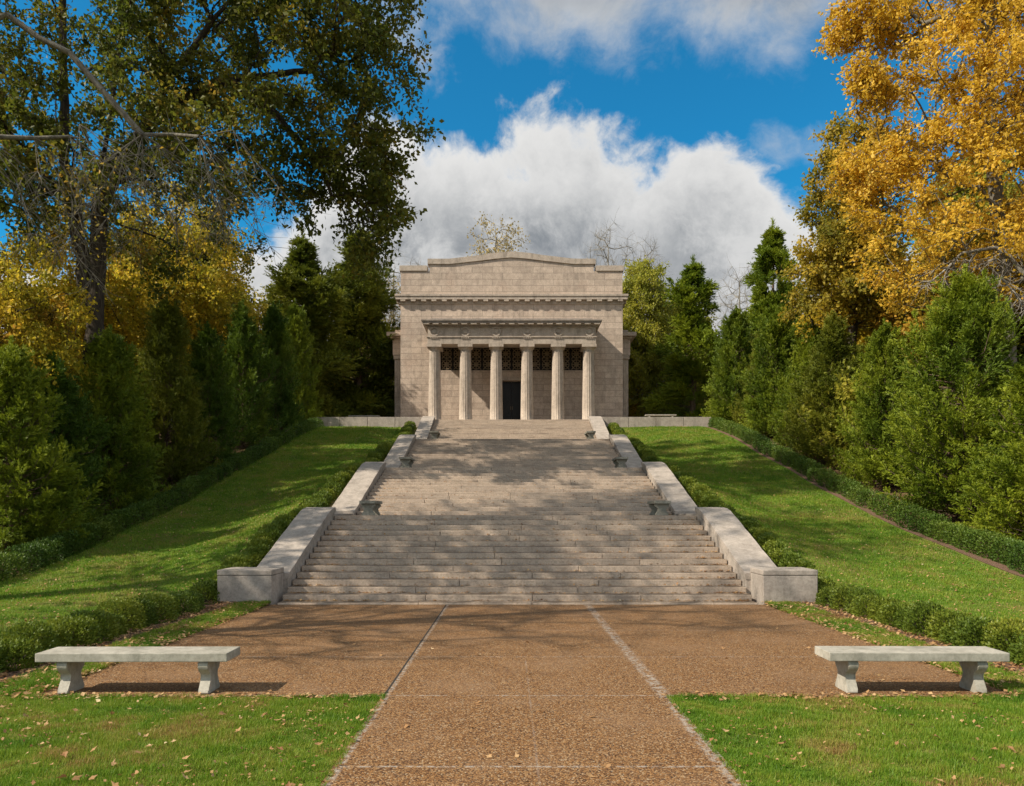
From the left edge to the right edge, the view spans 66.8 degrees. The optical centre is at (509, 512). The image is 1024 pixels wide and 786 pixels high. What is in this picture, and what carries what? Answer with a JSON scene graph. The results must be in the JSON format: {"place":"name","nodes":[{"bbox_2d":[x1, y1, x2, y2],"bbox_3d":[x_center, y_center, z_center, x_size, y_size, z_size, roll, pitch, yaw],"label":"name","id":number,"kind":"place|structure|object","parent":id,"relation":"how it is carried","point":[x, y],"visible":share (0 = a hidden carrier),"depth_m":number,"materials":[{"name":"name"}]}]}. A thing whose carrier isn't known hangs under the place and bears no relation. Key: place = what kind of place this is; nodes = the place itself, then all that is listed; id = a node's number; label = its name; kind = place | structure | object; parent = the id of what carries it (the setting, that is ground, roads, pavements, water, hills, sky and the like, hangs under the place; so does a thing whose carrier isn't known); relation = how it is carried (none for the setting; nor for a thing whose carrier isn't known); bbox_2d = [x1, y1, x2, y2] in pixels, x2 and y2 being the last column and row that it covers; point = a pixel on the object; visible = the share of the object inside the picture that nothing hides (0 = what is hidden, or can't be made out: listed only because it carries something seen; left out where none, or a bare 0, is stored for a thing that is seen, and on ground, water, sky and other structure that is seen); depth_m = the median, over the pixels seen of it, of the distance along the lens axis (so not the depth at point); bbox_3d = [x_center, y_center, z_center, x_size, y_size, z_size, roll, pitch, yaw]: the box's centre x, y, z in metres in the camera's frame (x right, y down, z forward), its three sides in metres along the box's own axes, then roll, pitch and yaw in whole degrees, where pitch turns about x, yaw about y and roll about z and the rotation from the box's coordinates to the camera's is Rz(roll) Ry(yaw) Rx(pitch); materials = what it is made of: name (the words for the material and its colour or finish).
{"place":"outdoors","nodes":[
{"label":"outdoors","id":0,"kind":"place"},
{"bbox_2d":[0,697,379,785],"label":"lawn","id":1,"kind":"structure","parent":0,"point":[254,775],"depth_m":6.31,"materials":[{"name":"plant"}]},
{"bbox_2d":[72,775,81,779],"bbox_3d":[-3.024,1.856,5.441,0.052,0.006,0.085,30,16,19],"label":"fallen leaf","id":2,"kind":"object","parent":1,"relation":"on","point":[76,777],"visible":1,"depth_m":5.43,"materials":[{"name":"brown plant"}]},
{"bbox_2d":[0,693,1023,785],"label":"leaf litter","id":3,"kind":"object","parent":1,"relation":"on","point":[249,773],"visible":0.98,"depth_m":6.56,"materials":[{"name":"brown plant"}]},
{"bbox_2d":[0,425,417,785],"bbox_3d":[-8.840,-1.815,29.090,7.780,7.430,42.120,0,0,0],"label":"lawn","id":4,"kind":"structure","parent":0,"point":[144,562],"depth_m":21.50,"materials":[{"name":"plant"}]},
{"bbox_2d":[11,433,298,573],"bbox_3d":[-12.455,-1.826,32.050,0.650,7.423,36.100,0,0,0],"label":"mulch bed","id":5,"kind":"object","parent":4,"relation":"on","point":[143,513],"visible":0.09,"depth_m":26.60,"materials":[{"name":"brown soil"}]},
{"bbox_2d":[0,417,323,581],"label":"hedge","id":6,"kind":"object","parent":5,"relation":"on","point":[107,526],"visible":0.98,"depth_m":24.82,"materials":[{"name":"green plant"}]},
{"bbox_2d":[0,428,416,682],"bbox_3d":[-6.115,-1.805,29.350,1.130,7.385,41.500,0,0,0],"label":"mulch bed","id":7,"kind":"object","parent":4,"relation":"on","point":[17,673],"visible":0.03,"depth_m":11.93,"materials":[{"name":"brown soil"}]},
{"bbox_2d":[0,421,415,672],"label":"hedge","id":8,"kind":"object","parent":7,"relation":"on","point":[140,612],"visible":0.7,"depth_m":12.77,"materials":[{"name":"green plant"}]},
{"bbox_2d":[387,251,635,419],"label":"temple","id":9,"kind":"structure","parent":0,"point":[511,335],"depth_m":55.20,"materials":[{"name":"stone"}]},
{"bbox_2d":[502,382,520,419],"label":"door","id":10,"kind":"structure","parent":9,"relation":"in","point":[506,386],"depth_m":55.56,"materials":[{"name":"brown metal"}]},
{"bbox_2d":[4,428,1018,562],"bbox_3d":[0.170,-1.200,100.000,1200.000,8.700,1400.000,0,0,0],"label":"ground","id":11,"kind":"structure","parent":0,"point":[892,491],"depth_m":31.12,"materials":[{"name":"green plant"}]},
{"bbox_2d":[0,324,26,346],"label":"autumn tree","id":12,"kind":"object","parent":11,"relation":"on","point":[3,338],"visible":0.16,"depth_m":23.41,"materials":[{"name":"yellow plant"}]},
{"bbox_2d":[0,249,81,365],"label":"autumn tree","id":13,"kind":"object","parent":11,"relation":"on","point":[51,315],"visible":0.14,"depth_m":27.57,"materials":[{"name":"yellow plant"}]},
{"bbox_2d":[0,226,99,437],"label":"autumn tree","id":14,"kind":"object","parent":11,"relation":"on","point":[37,342],"visible":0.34,"depth_m":24.65,"materials":[{"name":"yellow plant"}]},
{"bbox_2d":[0,334,102,553],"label":"cedar tree","id":15,"kind":"object","parent":11,"relation":"on","point":[22,383],"visible":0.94,"depth_m":21.13,"materials":[{"name":"green plant"}]},
{"bbox_2d":[4,351,120,533],"bbox_3d":[-14.067,-2.032,23.996,3.379,5.950,4.913,0,0,-12],"label":"cedar tree","id":16,"kind":"object","parent":11,"relation":"on","point":[74,415],"visible":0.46,"depth_m":23.85,"materials":[{"name":"green plant"}]},
{"bbox_2d":[0,180,189,403],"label":"autumn tree","id":17,"kind":"object","parent":11,"relation":"on","point":[130,327],"visible":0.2,"depth_m":33.20,"materials":[{"name":"yellow plant"}]},
{"bbox_2d":[59,323,171,513],"bbox_3d":[-14.002,-3.110,26.882,4.019,6.903,4.461,0,0,-4],"label":"cedar tree","id":18,"kind":"object","parent":11,"relation":"on","point":[124,444],"visible":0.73,"depth_m":26.51,"materials":[{"name":"green plant"}]},
{"bbox_2d":[72,194,243,374],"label":"leafy tree","id":19,"kind":"object","parent":11,"relation":"on","point":[205,257],"visible":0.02,"depth_m":49.25,"materials":[{"name":"yellow plant"}]},
{"bbox_2d":[0,0,330,309],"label":"bare tree","id":20,"kind":"object","parent":11,"relation":"on","point":[137,129],"visible":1,"depth_m":13.32,"materials":[{"name":"grey plant"}]},
{"bbox_2d":[119,295,225,487],"bbox_3d":[-14.024,-4.763,31.800,5.113,8.364,4.312,0,0,3],"label":"cedar tree","id":21,"kind":"object","parent":11,"relation":"on","point":[174,399],"visible":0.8,"depth_m":31.22,"materials":[{"name":"green plant"}]},
{"bbox_2d":[106,173,263,430],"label":"autumn tree","id":22,"kind":"object","parent":11,"relation":"on","point":[198,299],"visible":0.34,"depth_m":41.37,"materials":[{"name":"yellow plant"}]},
{"bbox_2d":[156,191,268,376],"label":"autumn tree","id":23,"kind":"object","parent":11,"relation":"on","point":[257,305],"visible":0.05,"depth_m":51.11,"materials":[{"name":"green plant"}]},
{"bbox_2d":[179,320,247,467],"bbox_3d":[-13.748,-5.325,35.529,3.595,7.078,4.065,0,0,-29],"label":"cedar tree","id":24,"kind":"object","parent":11,"relation":"on","point":[207,358],"visible":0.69,"depth_m":35.27,"materials":[{"name":"green plant"}]},
{"bbox_2d":[0,0,445,505],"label":"oak tree","id":25,"kind":"object","parent":11,"relation":"on","point":[184,106],"visible":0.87,"depth_m":26.47,"materials":[{"name":"green plant"}]},
{"bbox_2d":[212,298,300,447],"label":"cedar tree","id":26,"kind":"object","parent":11,"relation":"on","point":[243,346],"visible":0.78,"depth_m":40.19,"materials":[{"name":"green plant"}]},
{"bbox_2d":[245,300,305,431],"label":"cedar tree","id":27,"kind":"object","parent":11,"relation":"on","point":[277,335],"visible":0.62,"depth_m":45.13,"materials":[{"name":"green plant"}]},
{"bbox_2d":[217,507,352,604],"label":"stair wall","id":28,"kind":"structure","parent":11,"relation":"on","point":[272,575],"depth_m":17.20,"materials":[{"name":"stone"}]},
{"bbox_2d":[253,275,339,389],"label":"autumn tree","id":29,"kind":"object","parent":11,"relation":"on","point":[270,305],"visible":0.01,"depth_m":59.99,"materials":[{"name":"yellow plant"}]},
{"bbox_2d":[276,298,324,421],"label":"cedar tree","id":30,"kind":"object","parent":11,"relation":"on","point":[297,328],"visible":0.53,"depth_m":50.48,"materials":[{"name":"green plant"}]},
{"bbox_2d":[258,230,370,419],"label":"cedar tree","id":31,"kind":"object","parent":11,"relation":"on","point":[313,289],"visible":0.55,"depth_m":55.71,"materials":[{"name":"green plant"}]},
{"bbox_2d":[332,462,386,514],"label":"stair wall","id":32,"kind":"structure","parent":11,"relation":"on","point":[361,483],"depth_m":26.33,"materials":[{"name":"stone"}]},
{"bbox_2d":[320,223,399,416],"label":"cedar tree","id":33,"kind":"object","parent":11,"relation":"on","point":[373,299],"visible":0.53,"depth_m":60.24,"materials":[{"name":"green plant"}]},
{"bbox_2d":[314,417,421,426],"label":"terrace wall","id":34,"kind":"structure","parent":11,"relation":"on","point":[369,421],"depth_m":50.18,"materials":[{"name":"stone"}]},
{"bbox_2d":[375,247,421,384],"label":"bare tree","id":35,"kind":"object","parent":11,"relation":"on","point":[393,279],"visible":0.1,"depth_m":81.76,"materials":[{"name":"grey plant"}]},
{"bbox_2d":[384,435,415,467],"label":"stair wall","id":36,"kind":"structure","parent":11,"relation":"on","point":[402,445],"depth_m":36.37,"materials":[{"name":"stone"}]},
{"bbox_2d":[415,416,434,438],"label":"stair wall","id":37,"kind":"structure","parent":11,"relation":"on","point":[425,426],"depth_m":47.12,"materials":[{"name":"stone"}]},
{"bbox_2d":[466,211,531,255],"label":"thin tree","id":38,"kind":"object","parent":11,"relation":"on","point":[498,242],"visible":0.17,"depth_m":76.85,"materials":[{"name":"grey plant"}]},
{"bbox_2d":[0,426,1023,699],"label":"leaf litter","id":39,"kind":"object","parent":11,"relation":"on","point":[916,636],"visible":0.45,"depth_m":12.33,"materials":[{"name":"brown plant"}]},
{"bbox_2d":[588,416,608,438],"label":"stair wall","id":40,"kind":"structure","parent":11,"relation":"on","point":[598,425],"depth_m":47.12,"materials":[{"name":"stone"}]},
{"bbox_2d":[576,208,634,281],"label":"bare tree","id":41,"kind":"object","parent":11,"relation":"on","point":[600,238],"visible":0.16,"depth_m":79.76,"materials":[{"name":"grey plant"}]},
{"bbox_2d":[609,435,641,467],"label":"stair wall","id":42,"kind":"structure","parent":11,"relation":"on","point":[622,446],"depth_m":36.42,"materials":[{"name":"stone"}]},
{"bbox_2d":[620,231,672,279],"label":"bare tree","id":43,"kind":"object","parent":11,"relation":"on","point":[651,254],"visible":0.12,"depth_m":81.62,"materials":[{"name":"grey plant"}]},
{"bbox_2d":[602,417,710,426],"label":"terrace wall","id":44,"kind":"structure","parent":11,"relation":"on","point":[657,421],"depth_m":50.18,"materials":[{"name":"stone"}]},
{"bbox_2d":[640,462,696,514],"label":"stair wall","id":45,"kind":"structure","parent":11,"relation":"on","point":[665,482],"depth_m":26.37,"materials":[{"name":"stone"}]},
{"bbox_2d":[636,254,721,426],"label":"cedar tree","id":46,"kind":"object","parent":11,"relation":"on","point":[695,331],"visible":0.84,"depth_m":60.50,"materials":[{"name":"green plant"}]},
{"bbox_2d":[652,286,718,405],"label":"autumn tree","id":47,"kind":"object","parent":11,"relation":"on","point":[678,309],"visible":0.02,"depth_m":70.68,"materials":[{"name":"green plant"}]},
{"bbox_2d":[700,305,753,425],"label":"cedar tree","id":48,"kind":"object","parent":11,"relation":"on","point":[734,350],"visible":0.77,"depth_m":49.94,"materials":[{"name":"green plant"}]},
{"bbox_2d":[710,263,753,333],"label":"bare tree","id":49,"kind":"object","parent":11,"relation":"on","point":[739,296],"visible":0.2,"depth_m":84.33,"materials":[{"name":"grey plant"}]},
{"bbox_2d":[676,507,817,604],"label":"stair wall","id":50,"kind":"structure","parent":11,"relation":"on","point":[761,575],"depth_m":17.20,"materials":[{"name":"stone"}]},
{"bbox_2d":[726,329,775,427],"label":"cedar tree","id":51,"kind":"object","parent":11,"relation":"on","point":[736,415],"visible":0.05,"depth_m":47.30,"materials":[{"name":"green plant"}]},
{"bbox_2d":[718,219,806,358],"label":"cedar tree","id":52,"kind":"object","parent":11,"relation":"on","point":[771,251],"visible":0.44,"depth_m":56.37,"materials":[{"name":"green plant"}]},
{"bbox_2d":[732,306,801,437],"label":"cedar tree","id":53,"kind":"object","parent":11,"relation":"on","point":[772,372],"visible":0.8,"depth_m":43.35,"materials":[{"name":"green plant"}]},
{"bbox_2d":[763,319,822,446],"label":"cedar tree","id":54,"kind":"object","parent":11,"relation":"on","point":[801,351],"visible":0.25,"depth_m":40.23,"materials":[{"name":"green plant"}]},
{"bbox_2d":[776,310,864,468],"bbox_3d":[15.164,-5.635,36.297,5.813,7.755,4.902,0,0,-28],"label":"cedar tree","id":55,"kind":"object","parent":11,"relation":"on","point":[829,345],"visible":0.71,"depth_m":35.79,"materials":[{"name":"green plant"}]},
{"bbox_2d":[816,398,862,443],"bbox_3d":[16.487,-4.350,36.343,4.414,4.885,5.102,0,0,-25],"label":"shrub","id":56,"kind":"object","parent":11,"relation":"on","point":[833,415],"visible":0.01,"depth_m":35.85,"materials":[{"name":"green plant"}]},
{"bbox_2d":[776,109,916,354],"bbox_3d":[16.747,-11.553,38.736,6.759,17.255,6.262,0,0,0],"label":"maple tree","id":57,"kind":"object","parent":11,"relation":"on","point":[834,247],"visible":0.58,"depth_m":38.34,"materials":[{"name":"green plant"}]},
{"bbox_2d":[794,355,921,469],"bbox_3d":[16.510,-4.570,35.654,6.280,6.012,5.432,0,0,8],"label":"shrub","id":58,"kind":"object","parent":11,"relation":"on","point":[849,393],"visible":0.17,"depth_m":34.58,"materials":[{"name":"green plant"}]},
{"bbox_2d":[792,205,938,364],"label":"autumn tree","id":59,"kind":"object","parent":11,"relation":"on","point":[862,334],"visible":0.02,"depth_m":43.38,"materials":[{"name":"yellow plant"}]},
{"bbox_2d":[828,318,924,487],"bbox_3d":[15.338,-4.322,31.442,4.019,7.200,4.461,0,0,-12],"label":"cedar tree","id":60,"kind":"object","parent":11,"relation":"on","point":[878,372],"visible":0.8,"depth_m":31.03,"materials":[{"name":"green plant"}]},
{"bbox_2d":[808,0,1023,446],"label":"maple tree","id":61,"kind":"object","parent":11,"relation":"on","point":[984,143],"visible":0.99,"depth_m":29.04,"materials":[{"name":"yellow plant"}]},
{"bbox_2d":[866,263,1023,518],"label":"cedar tree","id":62,"kind":"object","parent":11,"relation":"on","point":[968,323],"visible":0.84,"depth_m":25.57,"materials":[{"name":"green plant"}]},
{"bbox_2d":[871,193,1023,396],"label":"autumn tree","id":63,"kind":"object","parent":11,"relation":"on","point":[921,313],"visible":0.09,"depth_m":35.58,"materials":[{"name":"yellow plant"}]},
{"bbox_2d":[922,377,1000,474],"bbox_3d":[19.527,-3.468,32.205,5.788,5.542,5.007,0,0,-10],"label":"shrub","id":64,"kind":"object","parent":11,"relation":"on","point":[959,409],"depth_m":31.89,"materials":[{"name":"green plant"}]},
{"bbox_2d":[907,154,1022,268],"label":"autumn tree","id":65,"kind":"object","parent":11,"relation":"on","point":[967,195],"visible":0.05,"depth_m":46.77,"materials":[{"name":"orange plant"}]},
{"bbox_2d":[910,225,1023,324],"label":"bare tree","id":66,"kind":"object","parent":11,"relation":"on","point":[1018,267],"visible":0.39,"depth_m":27.48,"materials":[{"name":"grey plant"}]},
{"bbox_2d":[946,363,1023,546],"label":"cedar tree","id":67,"kind":"object","parent":11,"relation":"on","point":[1004,507],"visible":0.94,"depth_m":22.46,"materials":[{"name":"green plant"}]},
{"bbox_2d":[971,208,1023,365],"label":"leafy tree","id":68,"kind":"object","parent":11,"relation":"on","point":[1020,348],"visible":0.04,"depth_m":33.20,"materials":[{"name":"yellow plant"}]},
{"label":"terrace","id":69,"kind":"structure","parent":11,"relation":"on","visible":0},
{"bbox_2d":[348,415,379,416],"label":"stone bench","id":70,"kind":"object","parent":69,"relation":"on","point":[363,416],"visible":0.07,"depth_m":52.99,"materials":[{"name":"grey stone"}]},
{"bbox_2d":[350,276,400,383],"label":"thin tree","id":71,"kind":"object","parent":69,"relation":"on","point":[391,313],"visible":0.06,"depth_m":65.90,"materials":[{"name":"grey plant"}]},
{"bbox_2d":[622,255,677,416],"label":"autumn tree","id":72,"kind":"object","parent":69,"relation":"on","point":[643,286],"visible":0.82,"depth_m":65.51,"materials":[{"name":"green plant"}]},
{"bbox_2d":[645,414,675,416],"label":"stone bench","id":73,"kind":"object","parent":69,"relation":"on","point":[649,415],"visible":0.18,"depth_m":53.04,"materials":[{"name":"grey stone"}]},
{"bbox_2d":[0,0,1023,420],"label":"sky","id":74,"kind":"structure","parent":0,"point":[695,120],"materials":[{"name":"blue"}]},
{"bbox_2d":[30,605,1012,785],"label":"paved path","id":75,"kind":"structure","parent":0,"point":[550,732],"depth_m":8.92,"materials":[{"name":"brown gravel"}]},
{"bbox_2d":[35,646,239,693],"bbox_3d":[-3.920,1.675,8.250,1.980,0.434,0.420,0,0,-1],"label":"stone bench","id":76,"kind":"object","parent":75,"relation":"on","point":[70,661],"visible":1,"depth_m":8.09,"materials":[{"name":"white stone"}]},
{"bbox_2d":[277,419,757,604],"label":"staircase","id":77,"kind":"structure","parent":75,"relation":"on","point":[452,460],"depth_m":19.85,"materials":[{"name":"stone"}]},
{"bbox_2d":[359,501,382,514],"bbox_3d":[-4.070,-0.134,22.900,0.460,0.420,1.300,0,0,0],"label":"stone bench","id":78,"kind":"object","parent":77,"relation":"on","point":[370,507],"visible":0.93,"depth_m":22.38,"materials":[{"name":"grey stone"}]},
{"bbox_2d":[399,457,414,467],"bbox_3d":[-4.050,-1.949,30.750,0.460,0.420,1.300,0,0,0],"label":"stone bench","id":79,"kind":"object","parent":77,"relation":"on","point":[407,462],"visible":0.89,"depth_m":30.23,"materials":[{"name":"grey stone"}]},
{"bbox_2d":[429,431,439,438],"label":"stone bench","id":80,"kind":"object","parent":77,"relation":"on","point":[435,434],"visible":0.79,"depth_m":40.03,"materials":[{"name":"grey stone"}]},
{"bbox_2d":[284,422,747,601],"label":"step litter","id":81,"kind":"object","parent":77,"relation":"on","point":[515,551],"visible":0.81,"depth_m":18.91,"materials":[{"name":"brown plant"}]},
{"bbox_2d":[584,431,595,438],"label":"stone bench","id":82,"kind":"object","parent":77,"relation":"on","point":[589,434],"visible":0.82,"depth_m":40.03,"materials":[{"name":"grey stone"}]},
{"bbox_2d":[612,457,627,467],"bbox_3d":[4.390,-1.949,30.750,0.460,0.420,1.300,0,0,0],"label":"stone bench","id":83,"kind":"object","parent":77,"relation":"on","point":[619,462],"visible":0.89,"depth_m":30.23,"materials":[{"name":"grey stone"}]},
{"bbox_2d":[647,501,670,514],"bbox_3d":[4.410,-0.134,22.900,0.460,0.420,1.300,0,0,0],"label":"stone bench","id":84,"kind":"object","parent":77,"relation":"on","point":[658,507],"visible":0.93,"depth_m":22.38,"materials":[{"name":"grey stone"}]},
{"bbox_2d":[601,762,610,767],"bbox_3d":[0.714,1.879,5.774,0.088,0.053,0.017,-4,-43,-10],"label":"fallen leaf","id":85,"kind":"object","parent":75,"relation":"on","point":[606,765],"visible":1,"depth_m":5.78,"materials":[{"name":"beige plant"}]},
{"bbox_2d":[815,646,1009,693],"bbox_3d":[4.270,1.675,8.280,1.860,0.434,0.420,0,0,1],"label":"stone bench","id":86,"kind":"object","parent":75,"relation":"on","point":[973,661],"visible":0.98,"depth_m":8.15,"materials":[{"name":"white stone"}]},
{"bbox_2d":[628,377,658,416],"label":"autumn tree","id":87,"kind":"object","parent":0,"point":[633,409],"visible":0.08,"depth_m":67.58,"materials":[{"name":"green plant"}]},
{"bbox_2d":[632,364,688,416],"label":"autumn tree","id":88,"kind":"object","parent":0,"point":[671,401],"visible":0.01,"depth_m":67.94,"materials":[{"name":"green plant"}]},
{"bbox_2d":[606,426,1023,785],"bbox_3d":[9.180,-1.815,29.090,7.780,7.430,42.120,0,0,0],"label":"lawn","id":89,"kind":"structure","parent":0,"point":[829,572],"depth_m":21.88,"materials":[{"name":"plant"}]},
{"bbox_2d":[608,430,1023,672],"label":"mulch bed","id":90,"kind":"object","parent":89,"relation":"on","point":[931,640],"visible":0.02,"depth_m":12.44,"materials":[{"name":"brown soil"}]},
{"bbox_2d":[608,422,1023,666],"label":"hedge","id":91,"kind":"object","parent":90,"relation":"on","point":[947,626],"visible":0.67,"depth_m":13.51,"materials":[{"name":"green plant"}]},
{"bbox_2d":[708,427,1023,576],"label":"mulch bed","id":92,"kind":"object","parent":89,"relation":"on","point":[980,558],"visible":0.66,"depth_m":25.72,"materials":[{"name":"brown soil"}]},
{"bbox_2d":[708,417,1023,574],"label":"hedge","id":93,"kind":"object","parent":92,"relation":"on","point":[949,531],"visible":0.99,"depth_m":25.83,"materials":[{"name":"green plant"}]},
{"bbox_2d":[672,697,1023,785],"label":"lawn","id":94,"kind":"structure","parent":0,"point":[809,767],"depth_m":6.28,"materials":[{"name":"plant"}]}
]}

